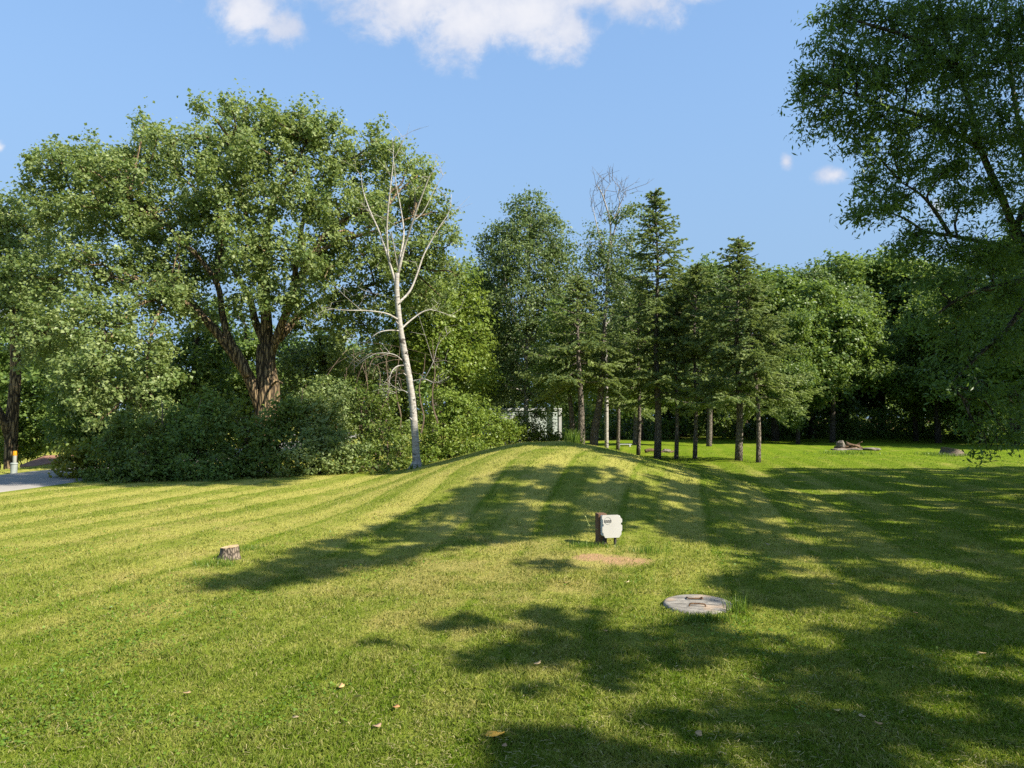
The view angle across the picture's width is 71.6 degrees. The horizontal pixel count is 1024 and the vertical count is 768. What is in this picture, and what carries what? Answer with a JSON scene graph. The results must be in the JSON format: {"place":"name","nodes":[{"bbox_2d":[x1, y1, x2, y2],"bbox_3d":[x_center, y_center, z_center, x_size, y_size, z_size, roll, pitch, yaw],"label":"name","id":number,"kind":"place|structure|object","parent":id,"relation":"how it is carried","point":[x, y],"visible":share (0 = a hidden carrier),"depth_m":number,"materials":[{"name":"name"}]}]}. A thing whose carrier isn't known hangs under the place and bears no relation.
{"place":"outdoors","nodes":[
{"label":"outdoors","id":0,"kind":"place"},
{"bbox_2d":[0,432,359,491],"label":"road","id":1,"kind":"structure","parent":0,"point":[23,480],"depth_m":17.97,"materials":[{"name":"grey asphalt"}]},
{"bbox_2d":[0,419,1023,767],"bbox_3d":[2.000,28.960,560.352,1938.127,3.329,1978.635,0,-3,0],"label":"ground","id":2,"kind":"structure","parent":0,"point":[814,447],"depth_m":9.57,"materials":[{"name":"green plant"}]},
{"bbox_2d":[0,400,18,469],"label":"shrub","id":3,"kind":"object","parent":2,"relation":"on","point":[1,448],"visible":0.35,"depth_m":33.82,"materials":[{"name":"green plant"}]},
{"bbox_2d":[10,463,17,473],"bbox_3d":[-14.358,2.483,20.464,0.195,0.425,0.195,0,-3,0],"label":"cable pedestal","id":4,"kind":"object","parent":2,"relation":"on","point":[13,467],"visible":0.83,"depth_m":20.40,"materials":[{"name":"grey plastic"}]},
{"bbox_2d":[13,451,16,462],"bbox_3d":[-14.458,2.326,20.631,0.105,0.755,0.105,0,-3,0],"label":"marker post","id":5,"kind":"object","parent":2,"relation":"on","point":[14,456],"visible":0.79,"depth_m":20.61,"materials":[{"name":"white plastic"}]},
{"bbox_2d":[18,445,49,464],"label":"shrub","id":6,"kind":"object","parent":2,"relation":"on","point":[31,455],"visible":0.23,"depth_m":38.79,"materials":[{"name":"green plant"}]},
{"bbox_2d":[0,176,71,469],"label":"poplar tree","id":7,"kind":"object","parent":2,"relation":"on","point":[9,422],"visible":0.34,"depth_m":27.94,"materials":[{"name":"green plant"}]},
{"bbox_2d":[20,455,73,467],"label":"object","id":8,"kind":"structure","parent":2,"relation":"on","point":[42,460],"depth_m":32.89,"materials":[{"name":"brown"}]},
{"bbox_2d":[0,295,117,463],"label":"poplar tree","id":9,"kind":"object","parent":2,"relation":"on","point":[28,399],"visible":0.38,"depth_m":36.31,"materials":[{"name":"green plant"}]},
{"bbox_2d":[45,437,109,478],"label":"shrub","id":10,"kind":"object","parent":2,"relation":"on","point":[78,458],"visible":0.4,"depth_m":18.79,"materials":[{"name":"green plant"}]},
{"bbox_2d":[74,403,179,483],"bbox_3d":[-10.040,1.782,18.510,2.766,2.578,2.280,-2,-4,40],"label":"shrub","id":11,"kind":"object","parent":2,"relation":"on","point":[123,462],"visible":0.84,"depth_m":18.37,"materials":[{"name":"green plant"}]},
{"bbox_2d":[27,309,254,458],"bbox_3d":[-15.311,0.391,29.662,10.152,7.524,4.530,-1,-3,13],"label":"leafy tree","id":12,"kind":"object","parent":2,"relation":"on","point":[197,359],"visible":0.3,"depth_m":29.00,"materials":[{"name":"green plant"}]},
{"bbox_2d":[137,385,238,481],"bbox_3d":[-8.603,1.460,18.880,2.627,3.064,3.285,1,-3,-25],"label":"shrub","id":13,"kind":"object","parent":2,"relation":"on","point":[182,468],"visible":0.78,"depth_m":18.85,"materials":[{"name":"green plant"}]},
{"bbox_2d":[190,556,248,569],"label":"grass tuft","id":14,"kind":"object","parent":2,"relation":"on","point":[222,561],"visible":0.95,"depth_m":7.74,"materials":[{"name":"green plant"}]},
{"bbox_2d":[217,544,241,560],"bbox_3d":[-3.204,1.937,8.071,0.269,0.206,0.268,-2,-3,33],"label":"tree stump","id":15,"kind":"object","parent":2,"relation":"on","point":[229,551],"visible":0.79,"depth_m":8.00,"materials":[{"name":"brown wood"}]},
{"bbox_2d":[0,78,476,454],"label":"cottonwood tree","id":16,"kind":"object","parent":2,"relation":"on","point":[116,198],"visible":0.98,"depth_m":25.11,"materials":[{"name":"green plant"}]},
{"bbox_2d":[194,294,304,440],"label":"leafy tree","id":17,"kind":"object","parent":2,"relation":"on","point":[250,346],"visible":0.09,"depth_m":32.78,"materials":[{"name":"green plant"}]},
{"bbox_2d":[194,391,313,478],"bbox_3d":[-7.156,1.560,19.686,2.953,2.762,3.079,0,-3,0],"label":"shrub","id":18,"kind":"object","parent":2,"relation":"on","point":[257,448],"visible":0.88,"depth_m":19.29,"materials":[{"name":"green plant"}]},
{"bbox_2d":[239,542,275,550],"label":"grass tuft","id":19,"kind":"object","parent":2,"relation":"on","point":[251,546],"visible":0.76,"depth_m":8.64,"materials":[{"name":"green plant"}]},
{"bbox_2d":[261,370,380,476],"bbox_3d":[-5.686,1.265,20.570,3.380,3.443,3.289,2,-4,-40],"label":"shrub","id":20,"kind":"object","parent":2,"relation":"on","point":[318,438],"visible":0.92,"depth_m":20.27,"materials":[{"name":"green plant"}]},
{"bbox_2d":[273,325,420,456],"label":"leafy tree","id":21,"kind":"object","parent":2,"relation":"on","point":[298,358],"visible":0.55,"depth_m":29.56,"materials":[{"name":"green plant"}]},
{"bbox_2d":[335,376,408,474],"bbox_3d":[-4.324,1.295,21.180,2.456,3.177,2.791,0,-3,0],"label":"shrub","id":22,"kind":"object","parent":2,"relation":"on","point":[371,436],"visible":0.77,"depth_m":21.50,"materials":[{"name":"green plant"}]},
{"bbox_2d":[327,340,452,441],"bbox_3d":[-3.925,0.189,22.244,4.229,3.385,2.474,0,-3,0],"label":"vine tangle","id":23,"kind":"object","parent":22,"relation":"hanging from","point":[395,381],"visible":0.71,"depth_m":23.17,"materials":[{"name":"brown plant"}]},
{"bbox_2d":[316,340,431,446],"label":"leafy tree","id":24,"kind":"object","parent":2,"relation":"on","point":[406,413],"visible":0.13,"depth_m":33.81,"materials":[{"name":"green plant"}]},
{"bbox_2d":[300,121,469,469],"bbox_3d":[-3.605,-2.557,20.683,4.721,10.309,3.505,0,-3,0],"label":"dead birch","id":25,"kind":"object","parent":2,"relation":"on","point":[416,459],"visible":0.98,"depth_m":20.64,"materials":[{"name":"white plant"}]},
{"bbox_2d":[370,419,426,469],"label":"shrub","id":26,"kind":"object","parent":2,"relation":"on","point":[403,459],"visible":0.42,"depth_m":22.42,"materials":[{"name":"green plant"}]},
{"bbox_2d":[403,461,428,469],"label":"grass tuft","id":27,"kind":"object","parent":2,"relation":"on","point":[411,467],"visible":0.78,"depth_m":20.40,"materials":[{"name":"green plant"}]},
{"bbox_2d":[371,256,509,456],"bbox_3d":[-3.038,-1.150,30.566,6.078,9.005,4.354,0,-3,-9],"label":"leafy tree","id":28,"kind":"object","parent":2,"relation":"on","point":[458,343],"visible":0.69,"depth_m":30.28,"materials":[{"name":"green plant"}]},
{"bbox_2d":[416,385,503,463],"bbox_3d":[-1.986,1.586,24.265,3.445,3.180,2.527,2,-3,-33],"label":"shrub","id":29,"kind":"object","parent":2,"relation":"on","point":[459,409],"visible":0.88,"depth_m":24.01,"materials":[{"name":"green plant"}]},
{"bbox_2d":[7,287,925,445],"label":"woods","id":30,"kind":"object","parent":2,"relation":"on","point":[423,393],"visible":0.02,"depth_m":76.15,"materials":[{"name":"green plant"}]},
{"bbox_2d":[430,261,535,416],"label":"leafy tree","id":31,"kind":"object","parent":2,"relation":"on","point":[508,406],"visible":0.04,"depth_m":36.29,"materials":[{"name":"green plant"}]},
{"bbox_2d":[485,730,504,736],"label":"fallen leaf","id":32,"kind":"object","parent":2,"relation":"on","point":[493,734],"visible":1,"depth_m":3.52,"materials":[{"name":"yellow plant"}]},
{"bbox_2d":[467,399,529,450],"bbox_3d":[-0.637,1.730,26.088,2.711,2.348,2.381,0,-3,0],"label":"shrub","id":33,"kind":"object","parent":2,"relation":"on","point":[511,428],"visible":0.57,"depth_m":25.92,"materials":[{"name":"green plant"}]},
{"bbox_2d":[0,484,1023,767],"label":"grass clippings","id":34,"kind":"object","parent":2,"relation":"on","point":[560,700],"depth_m":3.76,"materials":[{"name":"plant"}]},
{"bbox_2d":[0,516,1023,767],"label":"clover","id":35,"kind":"object","parent":2,"relation":"on","point":[112,654],"visible":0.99,"depth_m":4.52,"materials":[{"name":"green plant"}]},
{"bbox_2d":[481,408,561,444],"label":"shed","id":36,"kind":"structure","parent":2,"relation":"on","point":[558,420],"depth_m":35.46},
{"bbox_2d":[500,415,518,444],"bbox_3d":[-0.191,2.599,35.409,1.100,2.089,0.046,0,-3,0],"label":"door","id":37,"kind":"structure","parent":36,"relation":"in","point":[501,415],"depth_m":35.43,"materials":[{"name":"white"}]},
{"bbox_2d":[454,183,593,436],"bbox_3d":[0.444,-2.949,33.021,6.884,12.753,4.800,0,-3,0],"label":"birch tree","id":38,"kind":"object","parent":2,"relation":"on","point":[509,239],"visible":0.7,"depth_m":32.74,"materials":[{"name":"green plant"}]},
{"bbox_2d":[499,402,567,445],"bbox_3d":[0.700,1.862,29.979,3.375,2.524,2.299,1,-3,-24],"label":"shrub","id":39,"kind":"object","parent":2,"relation":"on","point":[534,434],"visible":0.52,"depth_m":29.78,"materials":[{"name":"green plant"}]},
{"bbox_2d":[522,289,606,434],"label":"leaning tree","id":40,"kind":"object","parent":2,"relation":"on","point":[569,328],"visible":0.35,"depth_m":28.98,"materials":[{"name":"green plant"}]},
{"bbox_2d":[561,427,586,442],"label":"weed clump","id":41,"kind":"object","parent":2,"relation":"on","point":[574,437],"visible":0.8,"depth_m":22.36,"materials":[{"name":"green plant"}]},
{"bbox_2d":[544,310,611,423],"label":"woodland tree","id":42,"kind":"object","parent":2,"relation":"on","point":[575,407],"visible":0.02,"depth_m":53.34,"materials":[{"name":"green plant"}]},
{"bbox_2d":[514,274,650,443],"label":"spruce tree","id":43,"kind":"object","parent":2,"relation":"on","point":[577,346],"visible":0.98,"depth_m":27.46,"materials":[{"name":"green plant"}]},
{"bbox_2d":[562,540,612,548],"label":"grass tuft","id":44,"kind":"object","parent":2,"relation":"on","point":[586,543],"visible":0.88,"depth_m":8.77,"materials":[{"name":"green plant"}]},
{"bbox_2d":[585,542,621,548],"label":"grass tuft","id":45,"kind":"object","parent":2,"relation":"on","point":[606,546],"visible":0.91,"depth_m":8.69,"materials":[{"name":"green plant"}]},
{"bbox_2d":[566,314,645,445],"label":"leaning tree","id":46,"kind":"object","parent":2,"relation":"on","point":[594,433],"visible":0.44,"depth_m":28.55,"materials":[{"name":"green plant"}]},
{"bbox_2d":[595,513,621,544],"bbox_3d":[1.215,1.888,8.926,0.273,0.511,0.251,1,-3,-11],"label":"control box","id":47,"kind":"object","parent":2,"relation":"on","point":[608,526],"visible":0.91,"depth_m":8.83,"materials":[{"name":"white plastic"}]},
{"bbox_2d":[564,163,659,447],"bbox_3d":[4.686,-3.555,35.343,4.832,14.248,5.210,0,-3,0],"label":"birch tree","id":48,"kind":"object","parent":2,"relation":"on","point":[610,273],"visible":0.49,"depth_m":34.16,"materials":[{"name":"green plant"}]},
{"bbox_2d":[584,269,667,450],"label":"spruce tree","id":49,"kind":"object","parent":2,"relation":"on","point":[634,410],"visible":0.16,"depth_m":35.87,"materials":[{"name":"green plant"}]},
{"bbox_2d":[576,294,682,444],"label":"leafy tree","id":50,"kind":"object","parent":2,"relation":"on","point":[635,426],"visible":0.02,"depth_m":42.83,"materials":[{"name":"green plant"}]},
{"bbox_2d":[596,317,673,439],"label":"woodland tree","id":51,"kind":"object","parent":2,"relation":"on","point":[630,413],"visible":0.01,"depth_m":51.13,"materials":[{"name":"green plant"}]},
{"bbox_2d":[587,274,683,454],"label":"spruce tree","id":52,"kind":"object","parent":2,"relation":"on","point":[640,395],"visible":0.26,"depth_m":31.13,"materials":[{"name":"green plant"}]},
{"bbox_2d":[644,448,653,452],"bbox_3d":[6.575,3.144,33.464,0.689,0.227,0.176,0,-3,-10],"label":"log","id":53,"kind":"object","parent":2,"relation":"on","point":[649,450],"visible":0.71,"depth_m":33.38,"materials":[{"name":"brown wood"}]},
{"bbox_2d":[618,543,681,557],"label":"grass tuft","id":54,"kind":"object","parent":2,"relation":"on","point":[649,549],"visible":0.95,"depth_m":8.39,"materials":[{"name":"green plant"}]},
{"bbox_2d":[592,187,724,458],"bbox_3d":[5.734,-2.409,28.566,5.265,11.226,4.831,0,-3,0],"label":"spruce tree","id":55,"kind":"object","parent":2,"relation":"on","point":[641,317],"visible":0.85,"depth_m":28.34,"materials":[{"name":"green plant"}]},
{"bbox_2d":[646,294,706,458],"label":"spruce tree","id":56,"kind":"object","parent":2,"relation":"on","point":[676,305],"visible":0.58,"depth_m":28.36,"materials":[{"name":"green plant"}]},
{"bbox_2d":[647,285,716,436],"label":"woodland tree","id":57,"kind":"object","parent":2,"relation":"on","point":[668,413],"visible":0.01,"depth_m":55.39,"materials":[{"name":"green plant"}]},
{"bbox_2d":[634,253,755,445],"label":"leafy tree","id":58,"kind":"object","parent":2,"relation":"on","point":[715,283],"visible":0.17,"depth_m":40.87,"materials":[{"name":"green plant"}]},
{"bbox_2d":[640,610,749,626],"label":"grass tuft","id":59,"kind":"object","parent":2,"relation":"on","point":[710,616],"visible":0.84,"depth_m":5.54,"materials":[{"name":"green plant"}]},
{"bbox_2d":[663,594,732,614],"bbox_3d":[1.585,1.896,6.035,0.583,0.129,0.581,0,-3,0],"label":"access cover","id":60,"kind":"object","parent":2,"relation":"on","point":[695,603],"visible":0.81,"depth_m":5.99,"materials":[{"name":"concrete"}]},
{"bbox_2d":[695,730,701,735],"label":"fallen leaf","id":61,"kind":"object","parent":2,"relation":"on","point":[698,732],"visible":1,"depth_m":3.52,"materials":[{"name":"grey plant"}]},
{"bbox_2d":[643,262,767,458],"bbox_3d":[7.810,-0.864,28.284,4.143,8.062,4.158,3,-4,-44],"label":"spruce tree","id":62,"kind":"object","parent":2,"relation":"on","point":[695,283],"visible":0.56,"depth_m":28.03,"materials":[{"name":"green plant"}]},
{"bbox_2d":[668,252,745,438],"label":"woodland tree","id":63,"kind":"object","parent":2,"relation":"on","point":[704,257],"visible":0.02,"depth_m":51.84,"materials":[{"name":"green plant"}]},
{"bbox_2d":[721,591,751,616],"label":"grass tuft","id":64,"kind":"object","parent":2,"relation":"on","point":[738,605],"visible":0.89,"depth_m":5.79,"materials":[{"name":"green plant"}]},
{"bbox_2d":[665,236,829,460],"bbox_3d":[8.743,-1.284,26.570,5.308,8.691,5.417,-2,-3,33],"label":"spruce tree","id":65,"kind":"object","parent":2,"relation":"on","point":[734,265],"visible":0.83,"depth_m":26.35,"materials":[{"name":"green plant"}]},
{"bbox_2d":[725,269,772,430],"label":"woodland tree","id":66,"kind":"object","parent":2,"relation":"on","point":[754,347],"visible":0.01,"depth_m":56.91,"materials":[{"name":"green plant"}]},
{"bbox_2d":[692,282,814,462],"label":"spruce tree","id":67,"kind":"object","parent":2,"relation":"on","point":[747,323],"visible":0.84,"depth_m":25.50,"materials":[{"name":"green plant"}]},
{"bbox_2d":[718,263,849,440],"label":"woodland tree","id":68,"kind":"object","parent":2,"relation":"on","point":[784,286],"visible":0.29,"depth_m":48.62,"materials":[{"name":"green plant"}]},
{"bbox_2d":[553,398,1023,439],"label":"undergrowth","id":69,"kind":"object","parent":2,"relation":"on","point":[891,419],"visible":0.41,"depth_m":53.81,"materials":[{"name":"green plant"}]},
{"bbox_2d":[764,304,828,443],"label":"woodland tree","id":70,"kind":"object","parent":2,"relation":"on","point":[800,322],"visible":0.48,"depth_m":44.54,"materials":[{"name":"green plant"}]},
{"bbox_2d":[761,257,884,437],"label":"woodland tree","id":71,"kind":"object","parent":2,"relation":"on","point":[814,273],"visible":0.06,"depth_m":53.09,"materials":[{"name":"green plant"}]},
{"bbox_2d":[773,277,907,442],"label":"maple tree","id":72,"kind":"object","parent":2,"relation":"on","point":[858,339],"visible":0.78,"depth_m":46.25,"materials":[{"name":"green plant"}]},
{"bbox_2d":[804,449,889,455],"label":"grass tuft","id":73,"kind":"object","parent":2,"relation":"on","point":[849,452],"visible":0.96,"depth_m":32.04,"materials":[{"name":"green plant"}]},
{"bbox_2d":[806,247,900,433],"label":"woodland tree","id":74,"kind":"object","parent":2,"relation":"on","point":[849,269],"visible":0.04,"depth_m":57.30,"materials":[{"name":"green plant"}]},
{"bbox_2d":[862,447,875,450],"bbox_3d":[17.858,3.270,35.513,0.712,0.197,0.440,0,-3,0],"label":"rock","id":75,"kind":"object","parent":2,"relation":"on","point":[872,449],"visible":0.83,"depth_m":35.35,"materials":[{"name":"stone"}]},
{"bbox_2d":[839,245,916,429],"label":"woodland tree","id":76,"kind":"object","parent":2,"relation":"on","point":[876,274],"visible":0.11,"depth_m":59.03,"materials":[{"name":"green plant"}]},
{"bbox_2d":[777,0,1023,471],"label":"ash tree","id":77,"kind":"object","parent":2,"relation":"on","point":[940,28],"visible":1,"depth_m":15.00,"materials":[{"name":"green plant"}]},
{"bbox_2d":[869,255,959,432],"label":"woodland tree","id":78,"kind":"object","parent":2,"relation":"on","point":[898,278],"visible":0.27,"depth_m":57.38,"materials":[{"name":"green plant"}]},
{"bbox_2d":[884,314,946,440],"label":"woodland tree","id":79,"kind":"object","parent":2,"relation":"on","point":[900,357],"visible":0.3,"depth_m":49.39,"materials":[{"name":"green plant"}]},
{"bbox_2d":[879,288,977,442],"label":"woodland tree","id":80,"kind":"object","parent":2,"relation":"on","point":[900,391],"visible":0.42,"depth_m":46.58,"materials":[{"name":"green plant"}]},
{"bbox_2d":[880,262,1002,437],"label":"woodland tree","id":81,"kind":"object","parent":2,"relation":"on","point":[966,279],"visible":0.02,"depth_m":53.54,"materials":[{"name":"green plant"}]},
{"bbox_2d":[906,451,983,456],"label":"grass tuft","id":82,"kind":"object","parent":2,"relation":"on","point":[944,454],"visible":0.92,"depth_m":30.66,"materials":[{"name":"green plant"}]},
{"bbox_2d":[939,447,963,455],"bbox_3d":[19.346,2.978,31.202,1.284,0.430,1.291,2,-4,-39],"label":"tree stump","id":83,"kind":"object","parent":2,"relation":"on","point":[948,450],"visible":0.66,"depth_m":30.85,"materials":[{"name":"plant"}]},
{"bbox_2d":[949,312,1007,442],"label":"woodland tree","id":84,"kind":"object","parent":2,"relation":"on","point":[974,410],"visible":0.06,"depth_m":45.76,"materials":[{"name":"green plant"}]},
{"bbox_2d":[937,228,1023,434],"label":"woodland tree","id":85,"kind":"object","parent":2,"relation":"on","point":[982,275],"visible":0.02,"depth_m":50.22,"materials":[{"name":"green plant"}]},
{"bbox_2d":[951,269,1023,445],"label":"woodland tree","id":86,"kind":"object","parent":2,"relation":"on","point":[1011,373],"visible":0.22,"depth_m":40.62,"materials":[{"name":"green plant"}]},
{"bbox_2d":[963,273,1021,394],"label":"woodland tree","id":87,"kind":"object","parent":2,"relation":"on","point":[977,377],"visible":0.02,"depth_m":42.90,"materials":[{"name":"green plant"}]},
{"bbox_2d":[967,225,1023,352],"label":"woodland tree","id":88,"kind":"object","parent":2,"relation":"on","point":[981,333],"visible":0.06,"depth_m":40.30,"materials":[{"name":"green plant"}]},
{"bbox_3d":[16.428,3.284,35.531,0.961,0.152,0.536,0,-3,0],"label":"rock","id":89,"kind":"object","parent":2,"relation":"on","visible":0},
{"bbox_2d":[836,440,844,447],"bbox_3d":[16.589,3.071,35.824,0.435,0.457,0.341,-2,-4,41],"label":"rock","id":90,"kind":"object","parent":89,"relation":"on","point":[840,443],"visible":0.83,"depth_m":35.70,"materials":[{"name":"stone"}]},
{"bbox_2d":[0,0,1023,418],"label":"sky","id":91,"kind":"structure","parent":0,"point":[685,96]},
{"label":"log","id":92,"kind":"object","parent":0,"visible":0},
{"bbox_2d":[846,443,862,448],"bbox_3d":[17.266,3.124,35.760,0.892,0.305,0.169,0,-3,-9],"label":"log","id":93,"kind":"object","parent":92,"relation":"on","point":[849,444],"visible":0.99,"depth_m":35.70,"materials":[{"name":"brown wood"}]}
]}

